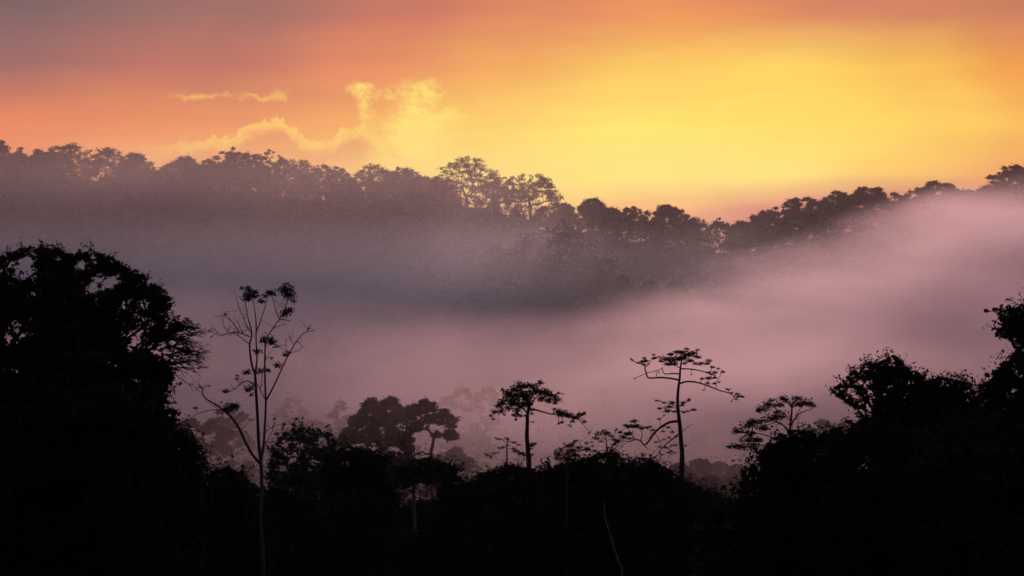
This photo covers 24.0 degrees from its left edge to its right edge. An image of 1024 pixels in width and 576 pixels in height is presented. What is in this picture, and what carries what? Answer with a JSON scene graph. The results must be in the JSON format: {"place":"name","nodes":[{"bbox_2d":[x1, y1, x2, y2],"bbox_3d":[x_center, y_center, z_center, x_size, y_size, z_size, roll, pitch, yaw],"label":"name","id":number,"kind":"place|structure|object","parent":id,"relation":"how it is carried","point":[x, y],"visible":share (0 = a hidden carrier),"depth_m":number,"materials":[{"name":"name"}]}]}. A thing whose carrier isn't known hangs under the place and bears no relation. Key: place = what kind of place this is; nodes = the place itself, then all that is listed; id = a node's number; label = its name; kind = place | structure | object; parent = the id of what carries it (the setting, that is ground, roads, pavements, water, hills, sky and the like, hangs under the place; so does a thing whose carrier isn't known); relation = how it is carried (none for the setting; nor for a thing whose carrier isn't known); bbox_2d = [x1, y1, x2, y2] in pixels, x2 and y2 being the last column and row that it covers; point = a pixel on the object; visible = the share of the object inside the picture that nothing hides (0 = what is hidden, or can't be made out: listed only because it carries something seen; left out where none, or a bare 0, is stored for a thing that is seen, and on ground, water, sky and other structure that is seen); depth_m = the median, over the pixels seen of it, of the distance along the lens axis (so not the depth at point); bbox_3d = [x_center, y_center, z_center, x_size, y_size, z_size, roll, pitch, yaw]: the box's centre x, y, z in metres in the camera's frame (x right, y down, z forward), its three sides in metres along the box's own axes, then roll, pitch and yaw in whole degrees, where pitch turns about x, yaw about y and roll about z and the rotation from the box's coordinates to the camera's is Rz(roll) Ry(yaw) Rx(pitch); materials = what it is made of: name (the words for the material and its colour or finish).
{"place":"outdoors","nodes":[
{"label":"outdoors","id":0,"kind":"place"},
{"bbox_2d":[0,178,1023,523],"bbox_3d":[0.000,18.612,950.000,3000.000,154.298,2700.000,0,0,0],"label":"ground","id":1,"kind":"structure","parent":0,"point":[574,366],"depth_m":901.71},
{"bbox_2d":[0,140,14,179],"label":"ridge tree","id":2,"kind":"object","parent":1,"relation":"on","point":[2,148],"visible":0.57,"depth_m":1115.18,"materials":[{"name":"grey plant"}]},
{"bbox_2d":[1,147,28,179],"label":"ridge tree","id":3,"kind":"object","parent":1,"relation":"on","point":[18,153],"visible":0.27,"depth_m":1117.94,"materials":[{"name":"grey plant"}]},
{"bbox_2d":[21,147,63,187],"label":"ridge tree","id":4,"kind":"object","parent":1,"relation":"on","point":[39,153],"visible":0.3,"depth_m":1106.33,"materials":[{"name":"grey plant"}]},
{"bbox_2d":[29,142,108,187],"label":"ridge tree","id":5,"kind":"object","parent":1,"relation":"on","point":[69,155],"visible":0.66,"depth_m":1104.64,"materials":[{"name":"grey plant"}]},
{"bbox_2d":[0,370,196,575],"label":"tree","id":6,"kind":"object","parent":1,"relation":"on","point":[82,496],"visible":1,"depth_m":95.17,"materials":[{"name":"black plant"}]},
{"bbox_2d":[70,147,138,196],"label":"ridge tree","id":7,"kind":"object","parent":1,"relation":"on","point":[98,161],"visible":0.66,"depth_m":1105.20,"materials":[{"name":"grey plant"}]},
{"bbox_2d":[0,237,212,562],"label":"giant tree","id":8,"kind":"object","parent":1,"relation":"on","point":[72,327],"visible":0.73,"depth_m":108.78,"materials":[{"name":"black plant"}]},
{"bbox_2d":[112,151,164,193],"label":"ridge tree","id":9,"kind":"object","parent":1,"relation":"on","point":[136,162],"visible":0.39,"depth_m":1110.86,"materials":[{"name":"grey plant"}]},
{"bbox_2d":[143,165,181,187],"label":"ridge tree","id":10,"kind":"object","parent":1,"relation":"on","point":[162,170],"visible":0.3,"depth_m":1125.80,"materials":[{"name":"grey plant"}]},
{"bbox_2d":[164,153,199,185],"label":"ridge tree","id":11,"kind":"object","parent":1,"relation":"on","point":[187,160],"visible":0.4,"depth_m":1126.36,"materials":[{"name":"grey plant"}]},
{"bbox_2d":[160,416,214,575],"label":"tree","id":12,"kind":"object","parent":1,"relation":"on","point":[190,450],"visible":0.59,"depth_m":103.46,"materials":[{"name":"black plant"}]},
{"bbox_2d":[154,467,231,575],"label":"tree","id":13,"kind":"object","parent":1,"relation":"on","point":[212,525],"visible":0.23,"depth_m":119.60,"materials":[{"name":"black plant"}]},
{"bbox_2d":[192,160,223,190],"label":"ridge tree","id":14,"kind":"object","parent":1,"relation":"on","point":[199,177],"visible":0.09,"depth_m":1117.26,"materials":[{"name":"grey plant"}]},
{"bbox_2d":[177,414,259,483],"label":"misty tree","id":15,"kind":"object","parent":1,"relation":"on","point":[209,427],"visible":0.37,"depth_m":459.60,"materials":[{"name":"grey plant"}]},
{"bbox_2d":[203,455,260,575],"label":"tree","id":16,"kind":"object","parent":1,"relation":"on","point":[235,492],"visible":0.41,"depth_m":127.47,"materials":[{"name":"black plant"}]},
{"bbox_2d":[207,400,256,459],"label":"misty tree","id":17,"kind":"object","parent":1,"relation":"on","point":[242,416],"visible":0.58,"depth_m":498.66,"materials":[{"name":"grey plant"}]},
{"bbox_2d":[186,146,283,200],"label":"ridge tree","id":18,"kind":"object","parent":1,"relation":"on","point":[234,156],"visible":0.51,"depth_m":1103.12,"materials":[{"name":"grey plant"}]},
{"bbox_2d":[216,471,284,575],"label":"tree","id":19,"kind":"object","parent":1,"relation":"on","point":[268,529],"visible":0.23,"depth_m":133.12,"materials":[{"name":"black plant"}]},
{"bbox_2d":[191,282,314,575],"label":"bare tree","id":20,"kind":"object","parent":1,"relation":"on","point":[263,339],"visible":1,"depth_m":99.97,"materials":[{"name":"grey plant"}]},
{"bbox_2d":[254,148,292,187],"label":"ridge tree","id":21,"kind":"object","parent":1,"relation":"on","point":[281,160],"visible":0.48,"depth_m":1118.50,"materials":[{"name":"grey plant"}]},
{"bbox_2d":[271,158,308,198],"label":"ridge tree","id":22,"kind":"object","parent":1,"relation":"on","point":[290,166],"visible":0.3,"depth_m":1127.42,"materials":[{"name":"grey plant"}]},
{"bbox_2d":[270,392,311,463],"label":"misty tree","id":23,"kind":"object","parent":1,"relation":"on","point":[301,410],"visible":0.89,"depth_m":600.48,"materials":[{"name":"grey plant"}]},
{"bbox_2d":[263,416,345,538],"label":"tree","id":24,"kind":"object","parent":1,"relation":"on","point":[300,473],"visible":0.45,"depth_m":214.11,"materials":[{"name":"black plant"}]},
{"bbox_2d":[288,159,320,197],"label":"ridge tree","id":25,"kind":"object","parent":1,"relation":"on","point":[303,170],"visible":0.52,"depth_m":1128.38,"materials":[{"name":"grey plant"}]},
{"bbox_2d":[288,418,337,462],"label":"misty tree","id":26,"kind":"object","parent":1,"relation":"on","point":[319,424],"visible":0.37,"depth_m":538.14,"materials":[{"name":"grey plant"}]},
{"bbox_2d":[300,328,337,420],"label":"misty tree","id":27,"kind":"object","parent":1,"relation":"on","point":[319,342],"visible":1,"depth_m":837.45,"materials":[{"name":"grey plant"}]},
{"bbox_2d":[304,164,337,200],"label":"ridge tree","id":28,"kind":"object","parent":1,"relation":"on","point":[317,172],"visible":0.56,"depth_m":1127.86,"materials":[{"name":"grey plant"}]},
{"bbox_2d":[320,166,353,202],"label":"ridge tree","id":29,"kind":"object","parent":1,"relation":"on","point":[337,174],"visible":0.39,"depth_m":1137.05,"materials":[{"name":"grey plant"}]},
{"bbox_2d":[325,397,350,449],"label":"misty tree","id":30,"kind":"object","parent":1,"relation":"on","point":[335,414],"visible":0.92,"depth_m":519.43,"materials":[{"name":"grey plant"}]},
{"bbox_2d":[311,437,412,575],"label":"tree","id":31,"kind":"object","parent":1,"relation":"on","point":[361,476],"visible":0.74,"depth_m":163.55,"materials":[{"name":"black plant"}]},
{"bbox_2d":[342,163,399,204],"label":"ridge tree","id":32,"kind":"object","parent":1,"relation":"on","point":[373,176],"visible":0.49,"depth_m":1135.69,"materials":[{"name":"grey plant"}]},
{"bbox_2d":[330,395,416,473],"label":"misty tree","id":33,"kind":"object","parent":1,"relation":"on","point":[373,413],"visible":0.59,"depth_m":416.76,"materials":[{"name":"black plant"}]},
{"bbox_2d":[366,505,416,570],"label":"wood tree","id":34,"kind":"object","parent":1,"relation":"on","point":[405,515],"visible":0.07,"depth_m":214.04,"materials":[{"name":"black plant"}]},
{"bbox_2d":[371,167,438,203],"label":"ridge tree","id":35,"kind":"object","parent":1,"relation":"on","point":[407,175],"visible":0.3,"depth_m":1135.53,"materials":[{"name":"grey plant"}]},
{"bbox_2d":[398,499,433,535],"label":"tree","id":36,"kind":"object","parent":1,"relation":"on","point":[422,511],"visible":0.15,"depth_m":214.92,"materials":[{"name":"black plant"}]},
{"bbox_2d":[410,310,436,332],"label":"hillside tree","id":37,"kind":"object","parent":1,"relation":"on","point":[415,320],"visible":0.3,"depth_m":902.88,"materials":[{"name":"grey plant"}]},
{"bbox_2d":[384,447,465,535],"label":"tree","id":38,"kind":"object","parent":1,"relation":"on","point":[407,473],"visible":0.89,"depth_m":156.56,"materials":[{"name":"grey plant"}]},
{"bbox_2d":[392,396,463,501],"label":"misty tree","id":39,"kind":"object","parent":1,"relation":"on","point":[425,406],"visible":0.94,"depth_m":411.29,"materials":[{"name":"black plant"}]},
{"bbox_2d":[380,462,480,575],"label":"tree","id":40,"kind":"object","parent":1,"relation":"on","point":[410,555],"visible":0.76,"depth_m":148.71,"materials":[{"name":"black plant"}]},
{"bbox_2d":[416,176,458,204],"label":"ridge tree","id":41,"kind":"object","parent":1,"relation":"on","point":[426,179],"visible":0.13,"depth_m":1146.12,"materials":[{"name":"grey plant"}]},
{"bbox_2d":[424,441,477,490],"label":"misty tree","id":42,"kind":"object","parent":1,"relation":"on","point":[457,451],"visible":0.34,"depth_m":439.59,"materials":[{"name":"grey plant"}]},
{"bbox_2d":[25,418,878,525],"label":"woodland","id":43,"kind":"object","parent":1,"relation":"on","point":[637,444],"visible":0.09,"depth_m":656.83,"materials":[{"name":"grey plant"}]},
{"bbox_2d":[454,295,483,321],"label":"hillside tree","id":44,"kind":"object","parent":1,"relation":"on","point":[470,311],"visible":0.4,"depth_m":892.76,"materials":[{"name":"grey plant"}]},
{"bbox_2d":[428,155,511,210],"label":"ridge tree","id":45,"kind":"object","parent":1,"relation":"on","point":[469,172],"visible":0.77,"depth_m":1145.64,"materials":[{"name":"grey plant"}]},
{"bbox_2d":[438,382,507,471],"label":"misty tree","id":46,"kind":"object","parent":1,"relation":"on","point":[466,439],"visible":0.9,"depth_m":558.86,"materials":[{"name":"grey plant"}]},
{"bbox_2d":[426,451,548,575],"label":"tree","id":47,"kind":"object","parent":1,"relation":"on","point":[499,524],"visible":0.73,"depth_m":148.09,"materials":[{"name":"black plant"}]},
{"bbox_2d":[472,176,525,221],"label":"ridge tree","id":48,"kind":"object","parent":1,"relation":"on","point":[482,202],"visible":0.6,"depth_m":1155.69,"materials":[{"name":"grey plant"}]},
{"bbox_2d":[485,437,527,462],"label":"sapling","id":49,"kind":"object","parent":1,"relation":"on","point":[501,447],"visible":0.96,"depth_m":157.97,"materials":[{"name":"black plant"}]},
{"bbox_2d":[0,150,1023,418],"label":"forest","id":50,"kind":"object","parent":1,"relation":"on","point":[506,262],"visible":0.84,"depth_m":976.69,"materials":[{"name":"grey plant"}]},
{"bbox_2d":[507,213,538,228],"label":"ridge tree","id":51,"kind":"object","parent":1,"relation":"on","point":[521,219],"visible":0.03,"depth_m":1160.56,"materials":[{"name":"grey plant"}]},
{"bbox_2d":[488,173,568,224],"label":"ridge tree","id":52,"kind":"object","parent":1,"relation":"on","point":[522,192],"visible":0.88,"depth_m":1155.03,"materials":[{"name":"grey plant"}]},
{"bbox_2d":[489,379,590,467],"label":"umbrella tree","id":53,"kind":"object","parent":1,"relation":"on","point":[514,401],"visible":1,"depth_m":164.91,"materials":[{"name":"black plant"}]},
{"bbox_2d":[521,381,570,458],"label":"misty tree","id":54,"kind":"object","parent":1,"relation":"on","point":[536,416],"visible":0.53,"depth_m":716.84,"materials":[{"name":"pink plant"}]},
{"bbox_2d":[532,206,566,232],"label":"ridge tree","id":55,"kind":"object","parent":1,"relation":"on","point":[540,216],"visible":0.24,"depth_m":1167.50,"materials":[{"name":"grey plant"}]},
{"bbox_2d":[552,202,583,233],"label":"ridge tree","id":56,"kind":"object","parent":1,"relation":"on","point":[564,207],"visible":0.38,"depth_m":1177.31,"materials":[{"name":"grey plant"}]},
{"bbox_2d":[550,439,591,575],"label":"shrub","id":57,"kind":"object","parent":1,"relation":"on","point":[568,455],"visible":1,"depth_m":142.95,"materials":[{"name":"black plant"}]},
{"bbox_2d":[525,444,641,575],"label":"tree","id":58,"kind":"object","parent":1,"relation":"on","point":[594,484],"visible":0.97,"depth_m":144.73,"materials":[{"name":"black plant"}]},
{"bbox_2d":[573,197,612,225],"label":"ridge tree","id":59,"kind":"object","parent":1,"relation":"on","point":[593,208],"visible":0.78,"depth_m":1176.50,"materials":[{"name":"grey plant"}]},
{"bbox_2d":[580,388,619,460],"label":"misty tree","id":60,"kind":"object","parent":1,"relation":"on","point":[599,408],"visible":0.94,"depth_m":697.75,"materials":[{"name":"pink plant"}]},
{"bbox_2d":[579,428,620,552],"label":"sapling","id":61,"kind":"object","parent":1,"relation":"on","point":[605,434],"visible":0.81,"depth_m":150.04,"materials":[{"name":"black plant"}]},
{"bbox_2d":[603,503,622,575],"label":"snag","id":62,"kind":"object","parent":1,"relation":"on","point":[613,543],"visible":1,"depth_m":117.98,"materials":[{"name":"black plant"}]},
{"bbox_2d":[608,206,627,232],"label":"ridge tree","id":63,"kind":"object","parent":1,"relation":"on","point":[615,213],"visible":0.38,"depth_m":1186.33,"materials":[{"name":"grey plant"}]},
{"bbox_2d":[600,273,644,337],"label":"hillside tree","id":64,"kind":"object","parent":1,"relation":"on","point":[626,287],"visible":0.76,"depth_m":891.92,"materials":[{"name":"grey plant"}]},
{"bbox_2d":[618,206,650,241],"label":"ridge tree","id":65,"kind":"object","parent":1,"relation":"on","point":[628,211],"visible":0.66,"depth_m":1187.36,"materials":[{"name":"grey plant"}]},
{"bbox_2d":[630,280,668,355],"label":"hillside tree","id":66,"kind":"object","parent":1,"relation":"on","point":[651,302],"visible":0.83,"depth_m":903.52,"materials":[{"name":"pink plant"}]},
{"bbox_2d":[626,204,702,248],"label":"ridge tree","id":67,"kind":"object","parent":1,"relation":"on","point":[669,212],"visible":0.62,"depth_m":1183.14,"materials":[{"name":"grey plant"}]},
{"bbox_2d":[616,451,726,575],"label":"tree","id":68,"kind":"object","parent":1,"relation":"on","point":[660,521],"visible":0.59,"depth_m":150.67,"materials":[{"name":"black plant"}]},
{"bbox_2d":[612,347,744,572],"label":"flat topped tree","id":69,"kind":"object","parent":1,"relation":"on","point":[673,361],"visible":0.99,"depth_m":214.84,"materials":[{"name":"black plant"}]},
{"bbox_2d":[670,463,690,477],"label":"valley tree","id":70,"kind":"object","parent":1,"relation":"on","point":[686,467],"visible":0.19,"depth_m":444.27,"materials":[{"name":"grey plant"}]},
{"bbox_2d":[684,472,699,528],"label":"valley tree","id":71,"kind":"object","parent":1,"relation":"on","point":[695,477],"visible":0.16,"depth_m":428.74,"materials":[{"name":"grey plant"}]},
{"bbox_2d":[678,216,713,249],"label":"ridge tree","id":72,"kind":"object","parent":1,"relation":"on","point":[702,226],"visible":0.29,"depth_m":1196.04,"materials":[{"name":"grey plant"}]},
{"bbox_2d":[688,458,713,488],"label":"valley tree","id":73,"kind":"object","parent":1,"relation":"on","point":[701,467],"visible":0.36,"depth_m":453.35,"materials":[{"name":"grey plant"}]},
{"bbox_2d":[699,475,723,492],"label":"valley tree","id":74,"kind":"object","parent":1,"relation":"on","point":[711,480],"visible":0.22,"depth_m":424.30,"materials":[{"name":"grey plant"}]},
{"bbox_2d":[710,461,727,480],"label":"valley tree","id":75,"kind":"object","parent":1,"relation":"on","point":[720,468],"visible":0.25,"depth_m":461.64,"materials":[{"name":"grey plant"}]},
{"bbox_2d":[709,217,730,251],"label":"ridge tree","id":76,"kind":"object","parent":1,"relation":"on","point":[715,226],"visible":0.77,"depth_m":1207.43,"materials":[{"name":"grey plant"}]},
{"bbox_2d":[722,476,741,498],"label":"valley tree","id":77,"kind":"object","parent":1,"relation":"on","point":[726,480],"visible":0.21,"depth_m":432.54,"materials":[{"name":"grey plant"}]},
{"bbox_2d":[725,464,747,478],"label":"valley tree","id":78,"kind":"object","parent":1,"relation":"on","point":[732,471],"visible":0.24,"depth_m":449.18,"materials":[{"name":"grey plant"}]},
{"bbox_2d":[718,220,766,249],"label":"ridge tree","id":79,"kind":"object","parent":1,"relation":"on","point":[735,229],"visible":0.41,"depth_m":1184.24,"materials":[{"name":"grey plant"}]},
{"bbox_2d":[740,207,789,247],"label":"ridge tree","id":80,"kind":"object","parent":1,"relation":"on","point":[763,218],"visible":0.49,"depth_m":1176.70,"materials":[{"name":"grey plant"}]},
{"bbox_2d":[725,394,816,453],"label":"tiered tree","id":81,"kind":"object","parent":1,"relation":"on","point":[754,422],"visible":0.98,"depth_m":115.94,"materials":[{"name":"black plant"}]},
{"bbox_2d":[721,416,868,575],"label":"tree","id":82,"kind":"object","parent":1,"relation":"on","point":[783,482],"visible":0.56,"depth_m":103.10,"materials":[{"name":"black plant"}]},
{"bbox_2d":[760,196,843,237],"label":"ridge tree","id":83,"kind":"object","parent":1,"relation":"on","point":[794,205],"visible":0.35,"depth_m":1165.92,"materials":[{"name":"grey plant"}]},
{"bbox_2d":[805,419,847,442],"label":"misty tree","id":84,"kind":"object","parent":1,"relation":"on","point":[821,422],"visible":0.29,"depth_m":469.11,"materials":[{"name":"grey plant"}]},
{"bbox_2d":[813,190,870,231],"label":"ridge tree","id":85,"kind":"object","parent":1,"relation":"on","point":[839,200],"visible":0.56,"depth_m":1155.32,"materials":[{"name":"grey plant"}]},
{"bbox_2d":[837,186,916,222],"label":"ridge tree","id":86,"kind":"object","parent":1,"relation":"on","point":[870,201],"visible":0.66,"depth_m":1152.76,"materials":[{"name":"grey plant"}]},
{"bbox_2d":[807,409,950,575],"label":"tree","id":87,"kind":"object","parent":1,"relation":"on","point":[854,538],"visible":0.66,"depth_m":97.29,"materials":[{"name":"black plant"}]},
{"bbox_2d":[825,347,942,548],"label":"tree","id":88,"kind":"object","parent":1,"relation":"on","point":[883,375],"visible":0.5,"depth_m":111.38,"materials":[{"name":"black plant"}]},
{"bbox_2d":[875,202,926,226],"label":"ridge tree","id":89,"kind":"object","parent":1,"relation":"on","point":[915,209],"visible":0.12,"depth_m":1177.50,"materials":[{"name":"grey plant"}]},
{"bbox_2d":[897,180,972,217],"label":"ridge tree","id":90,"kind":"object","parent":1,"relation":"on","point":[928,192],"visible":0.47,"depth_m":1193.06,"materials":[{"name":"grey plant"}]},
{"bbox_2d":[909,369,984,477],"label":"tree","id":91,"kind":"object","parent":1,"relation":"on","point":[935,398],"visible":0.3,"depth_m":107.64,"materials":[{"name":"black plant"}]},
{"bbox_2d":[940,192,977,218],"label":"ridge tree","id":92,"kind":"object","parent":1,"relation":"on","point":[960,204],"visible":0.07,"depth_m":1195.55,"materials":[{"name":"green plant"}]},
{"bbox_2d":[966,185,1014,213],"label":"ridge tree","id":93,"kind":"object","parent":1,"relation":"on","point":[980,188],"visible":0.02,"depth_m":1178.76,"materials":[{"name":"grey plant"}]},
{"bbox_2d":[964,287,1023,571],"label":"tree","id":94,"kind":"object","parent":1,"relation":"on","point":[1002,383],"visible":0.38,"depth_m":95.56,"materials":[{"name":"black plant"}]},
{"bbox_2d":[980,163,1023,210],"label":"ridge tree","id":95,"kind":"object","parent":1,"relation":"on","point":[1015,173],"visible":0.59,"depth_m":1154.97,"materials":[{"name":"grey plant"}]},
{"bbox_2d":[0,0,1023,252],"label":"sky","id":96,"kind":"structure","parent":0,"point":[729,110],"materials":[{"name":"orange"}]}
]}

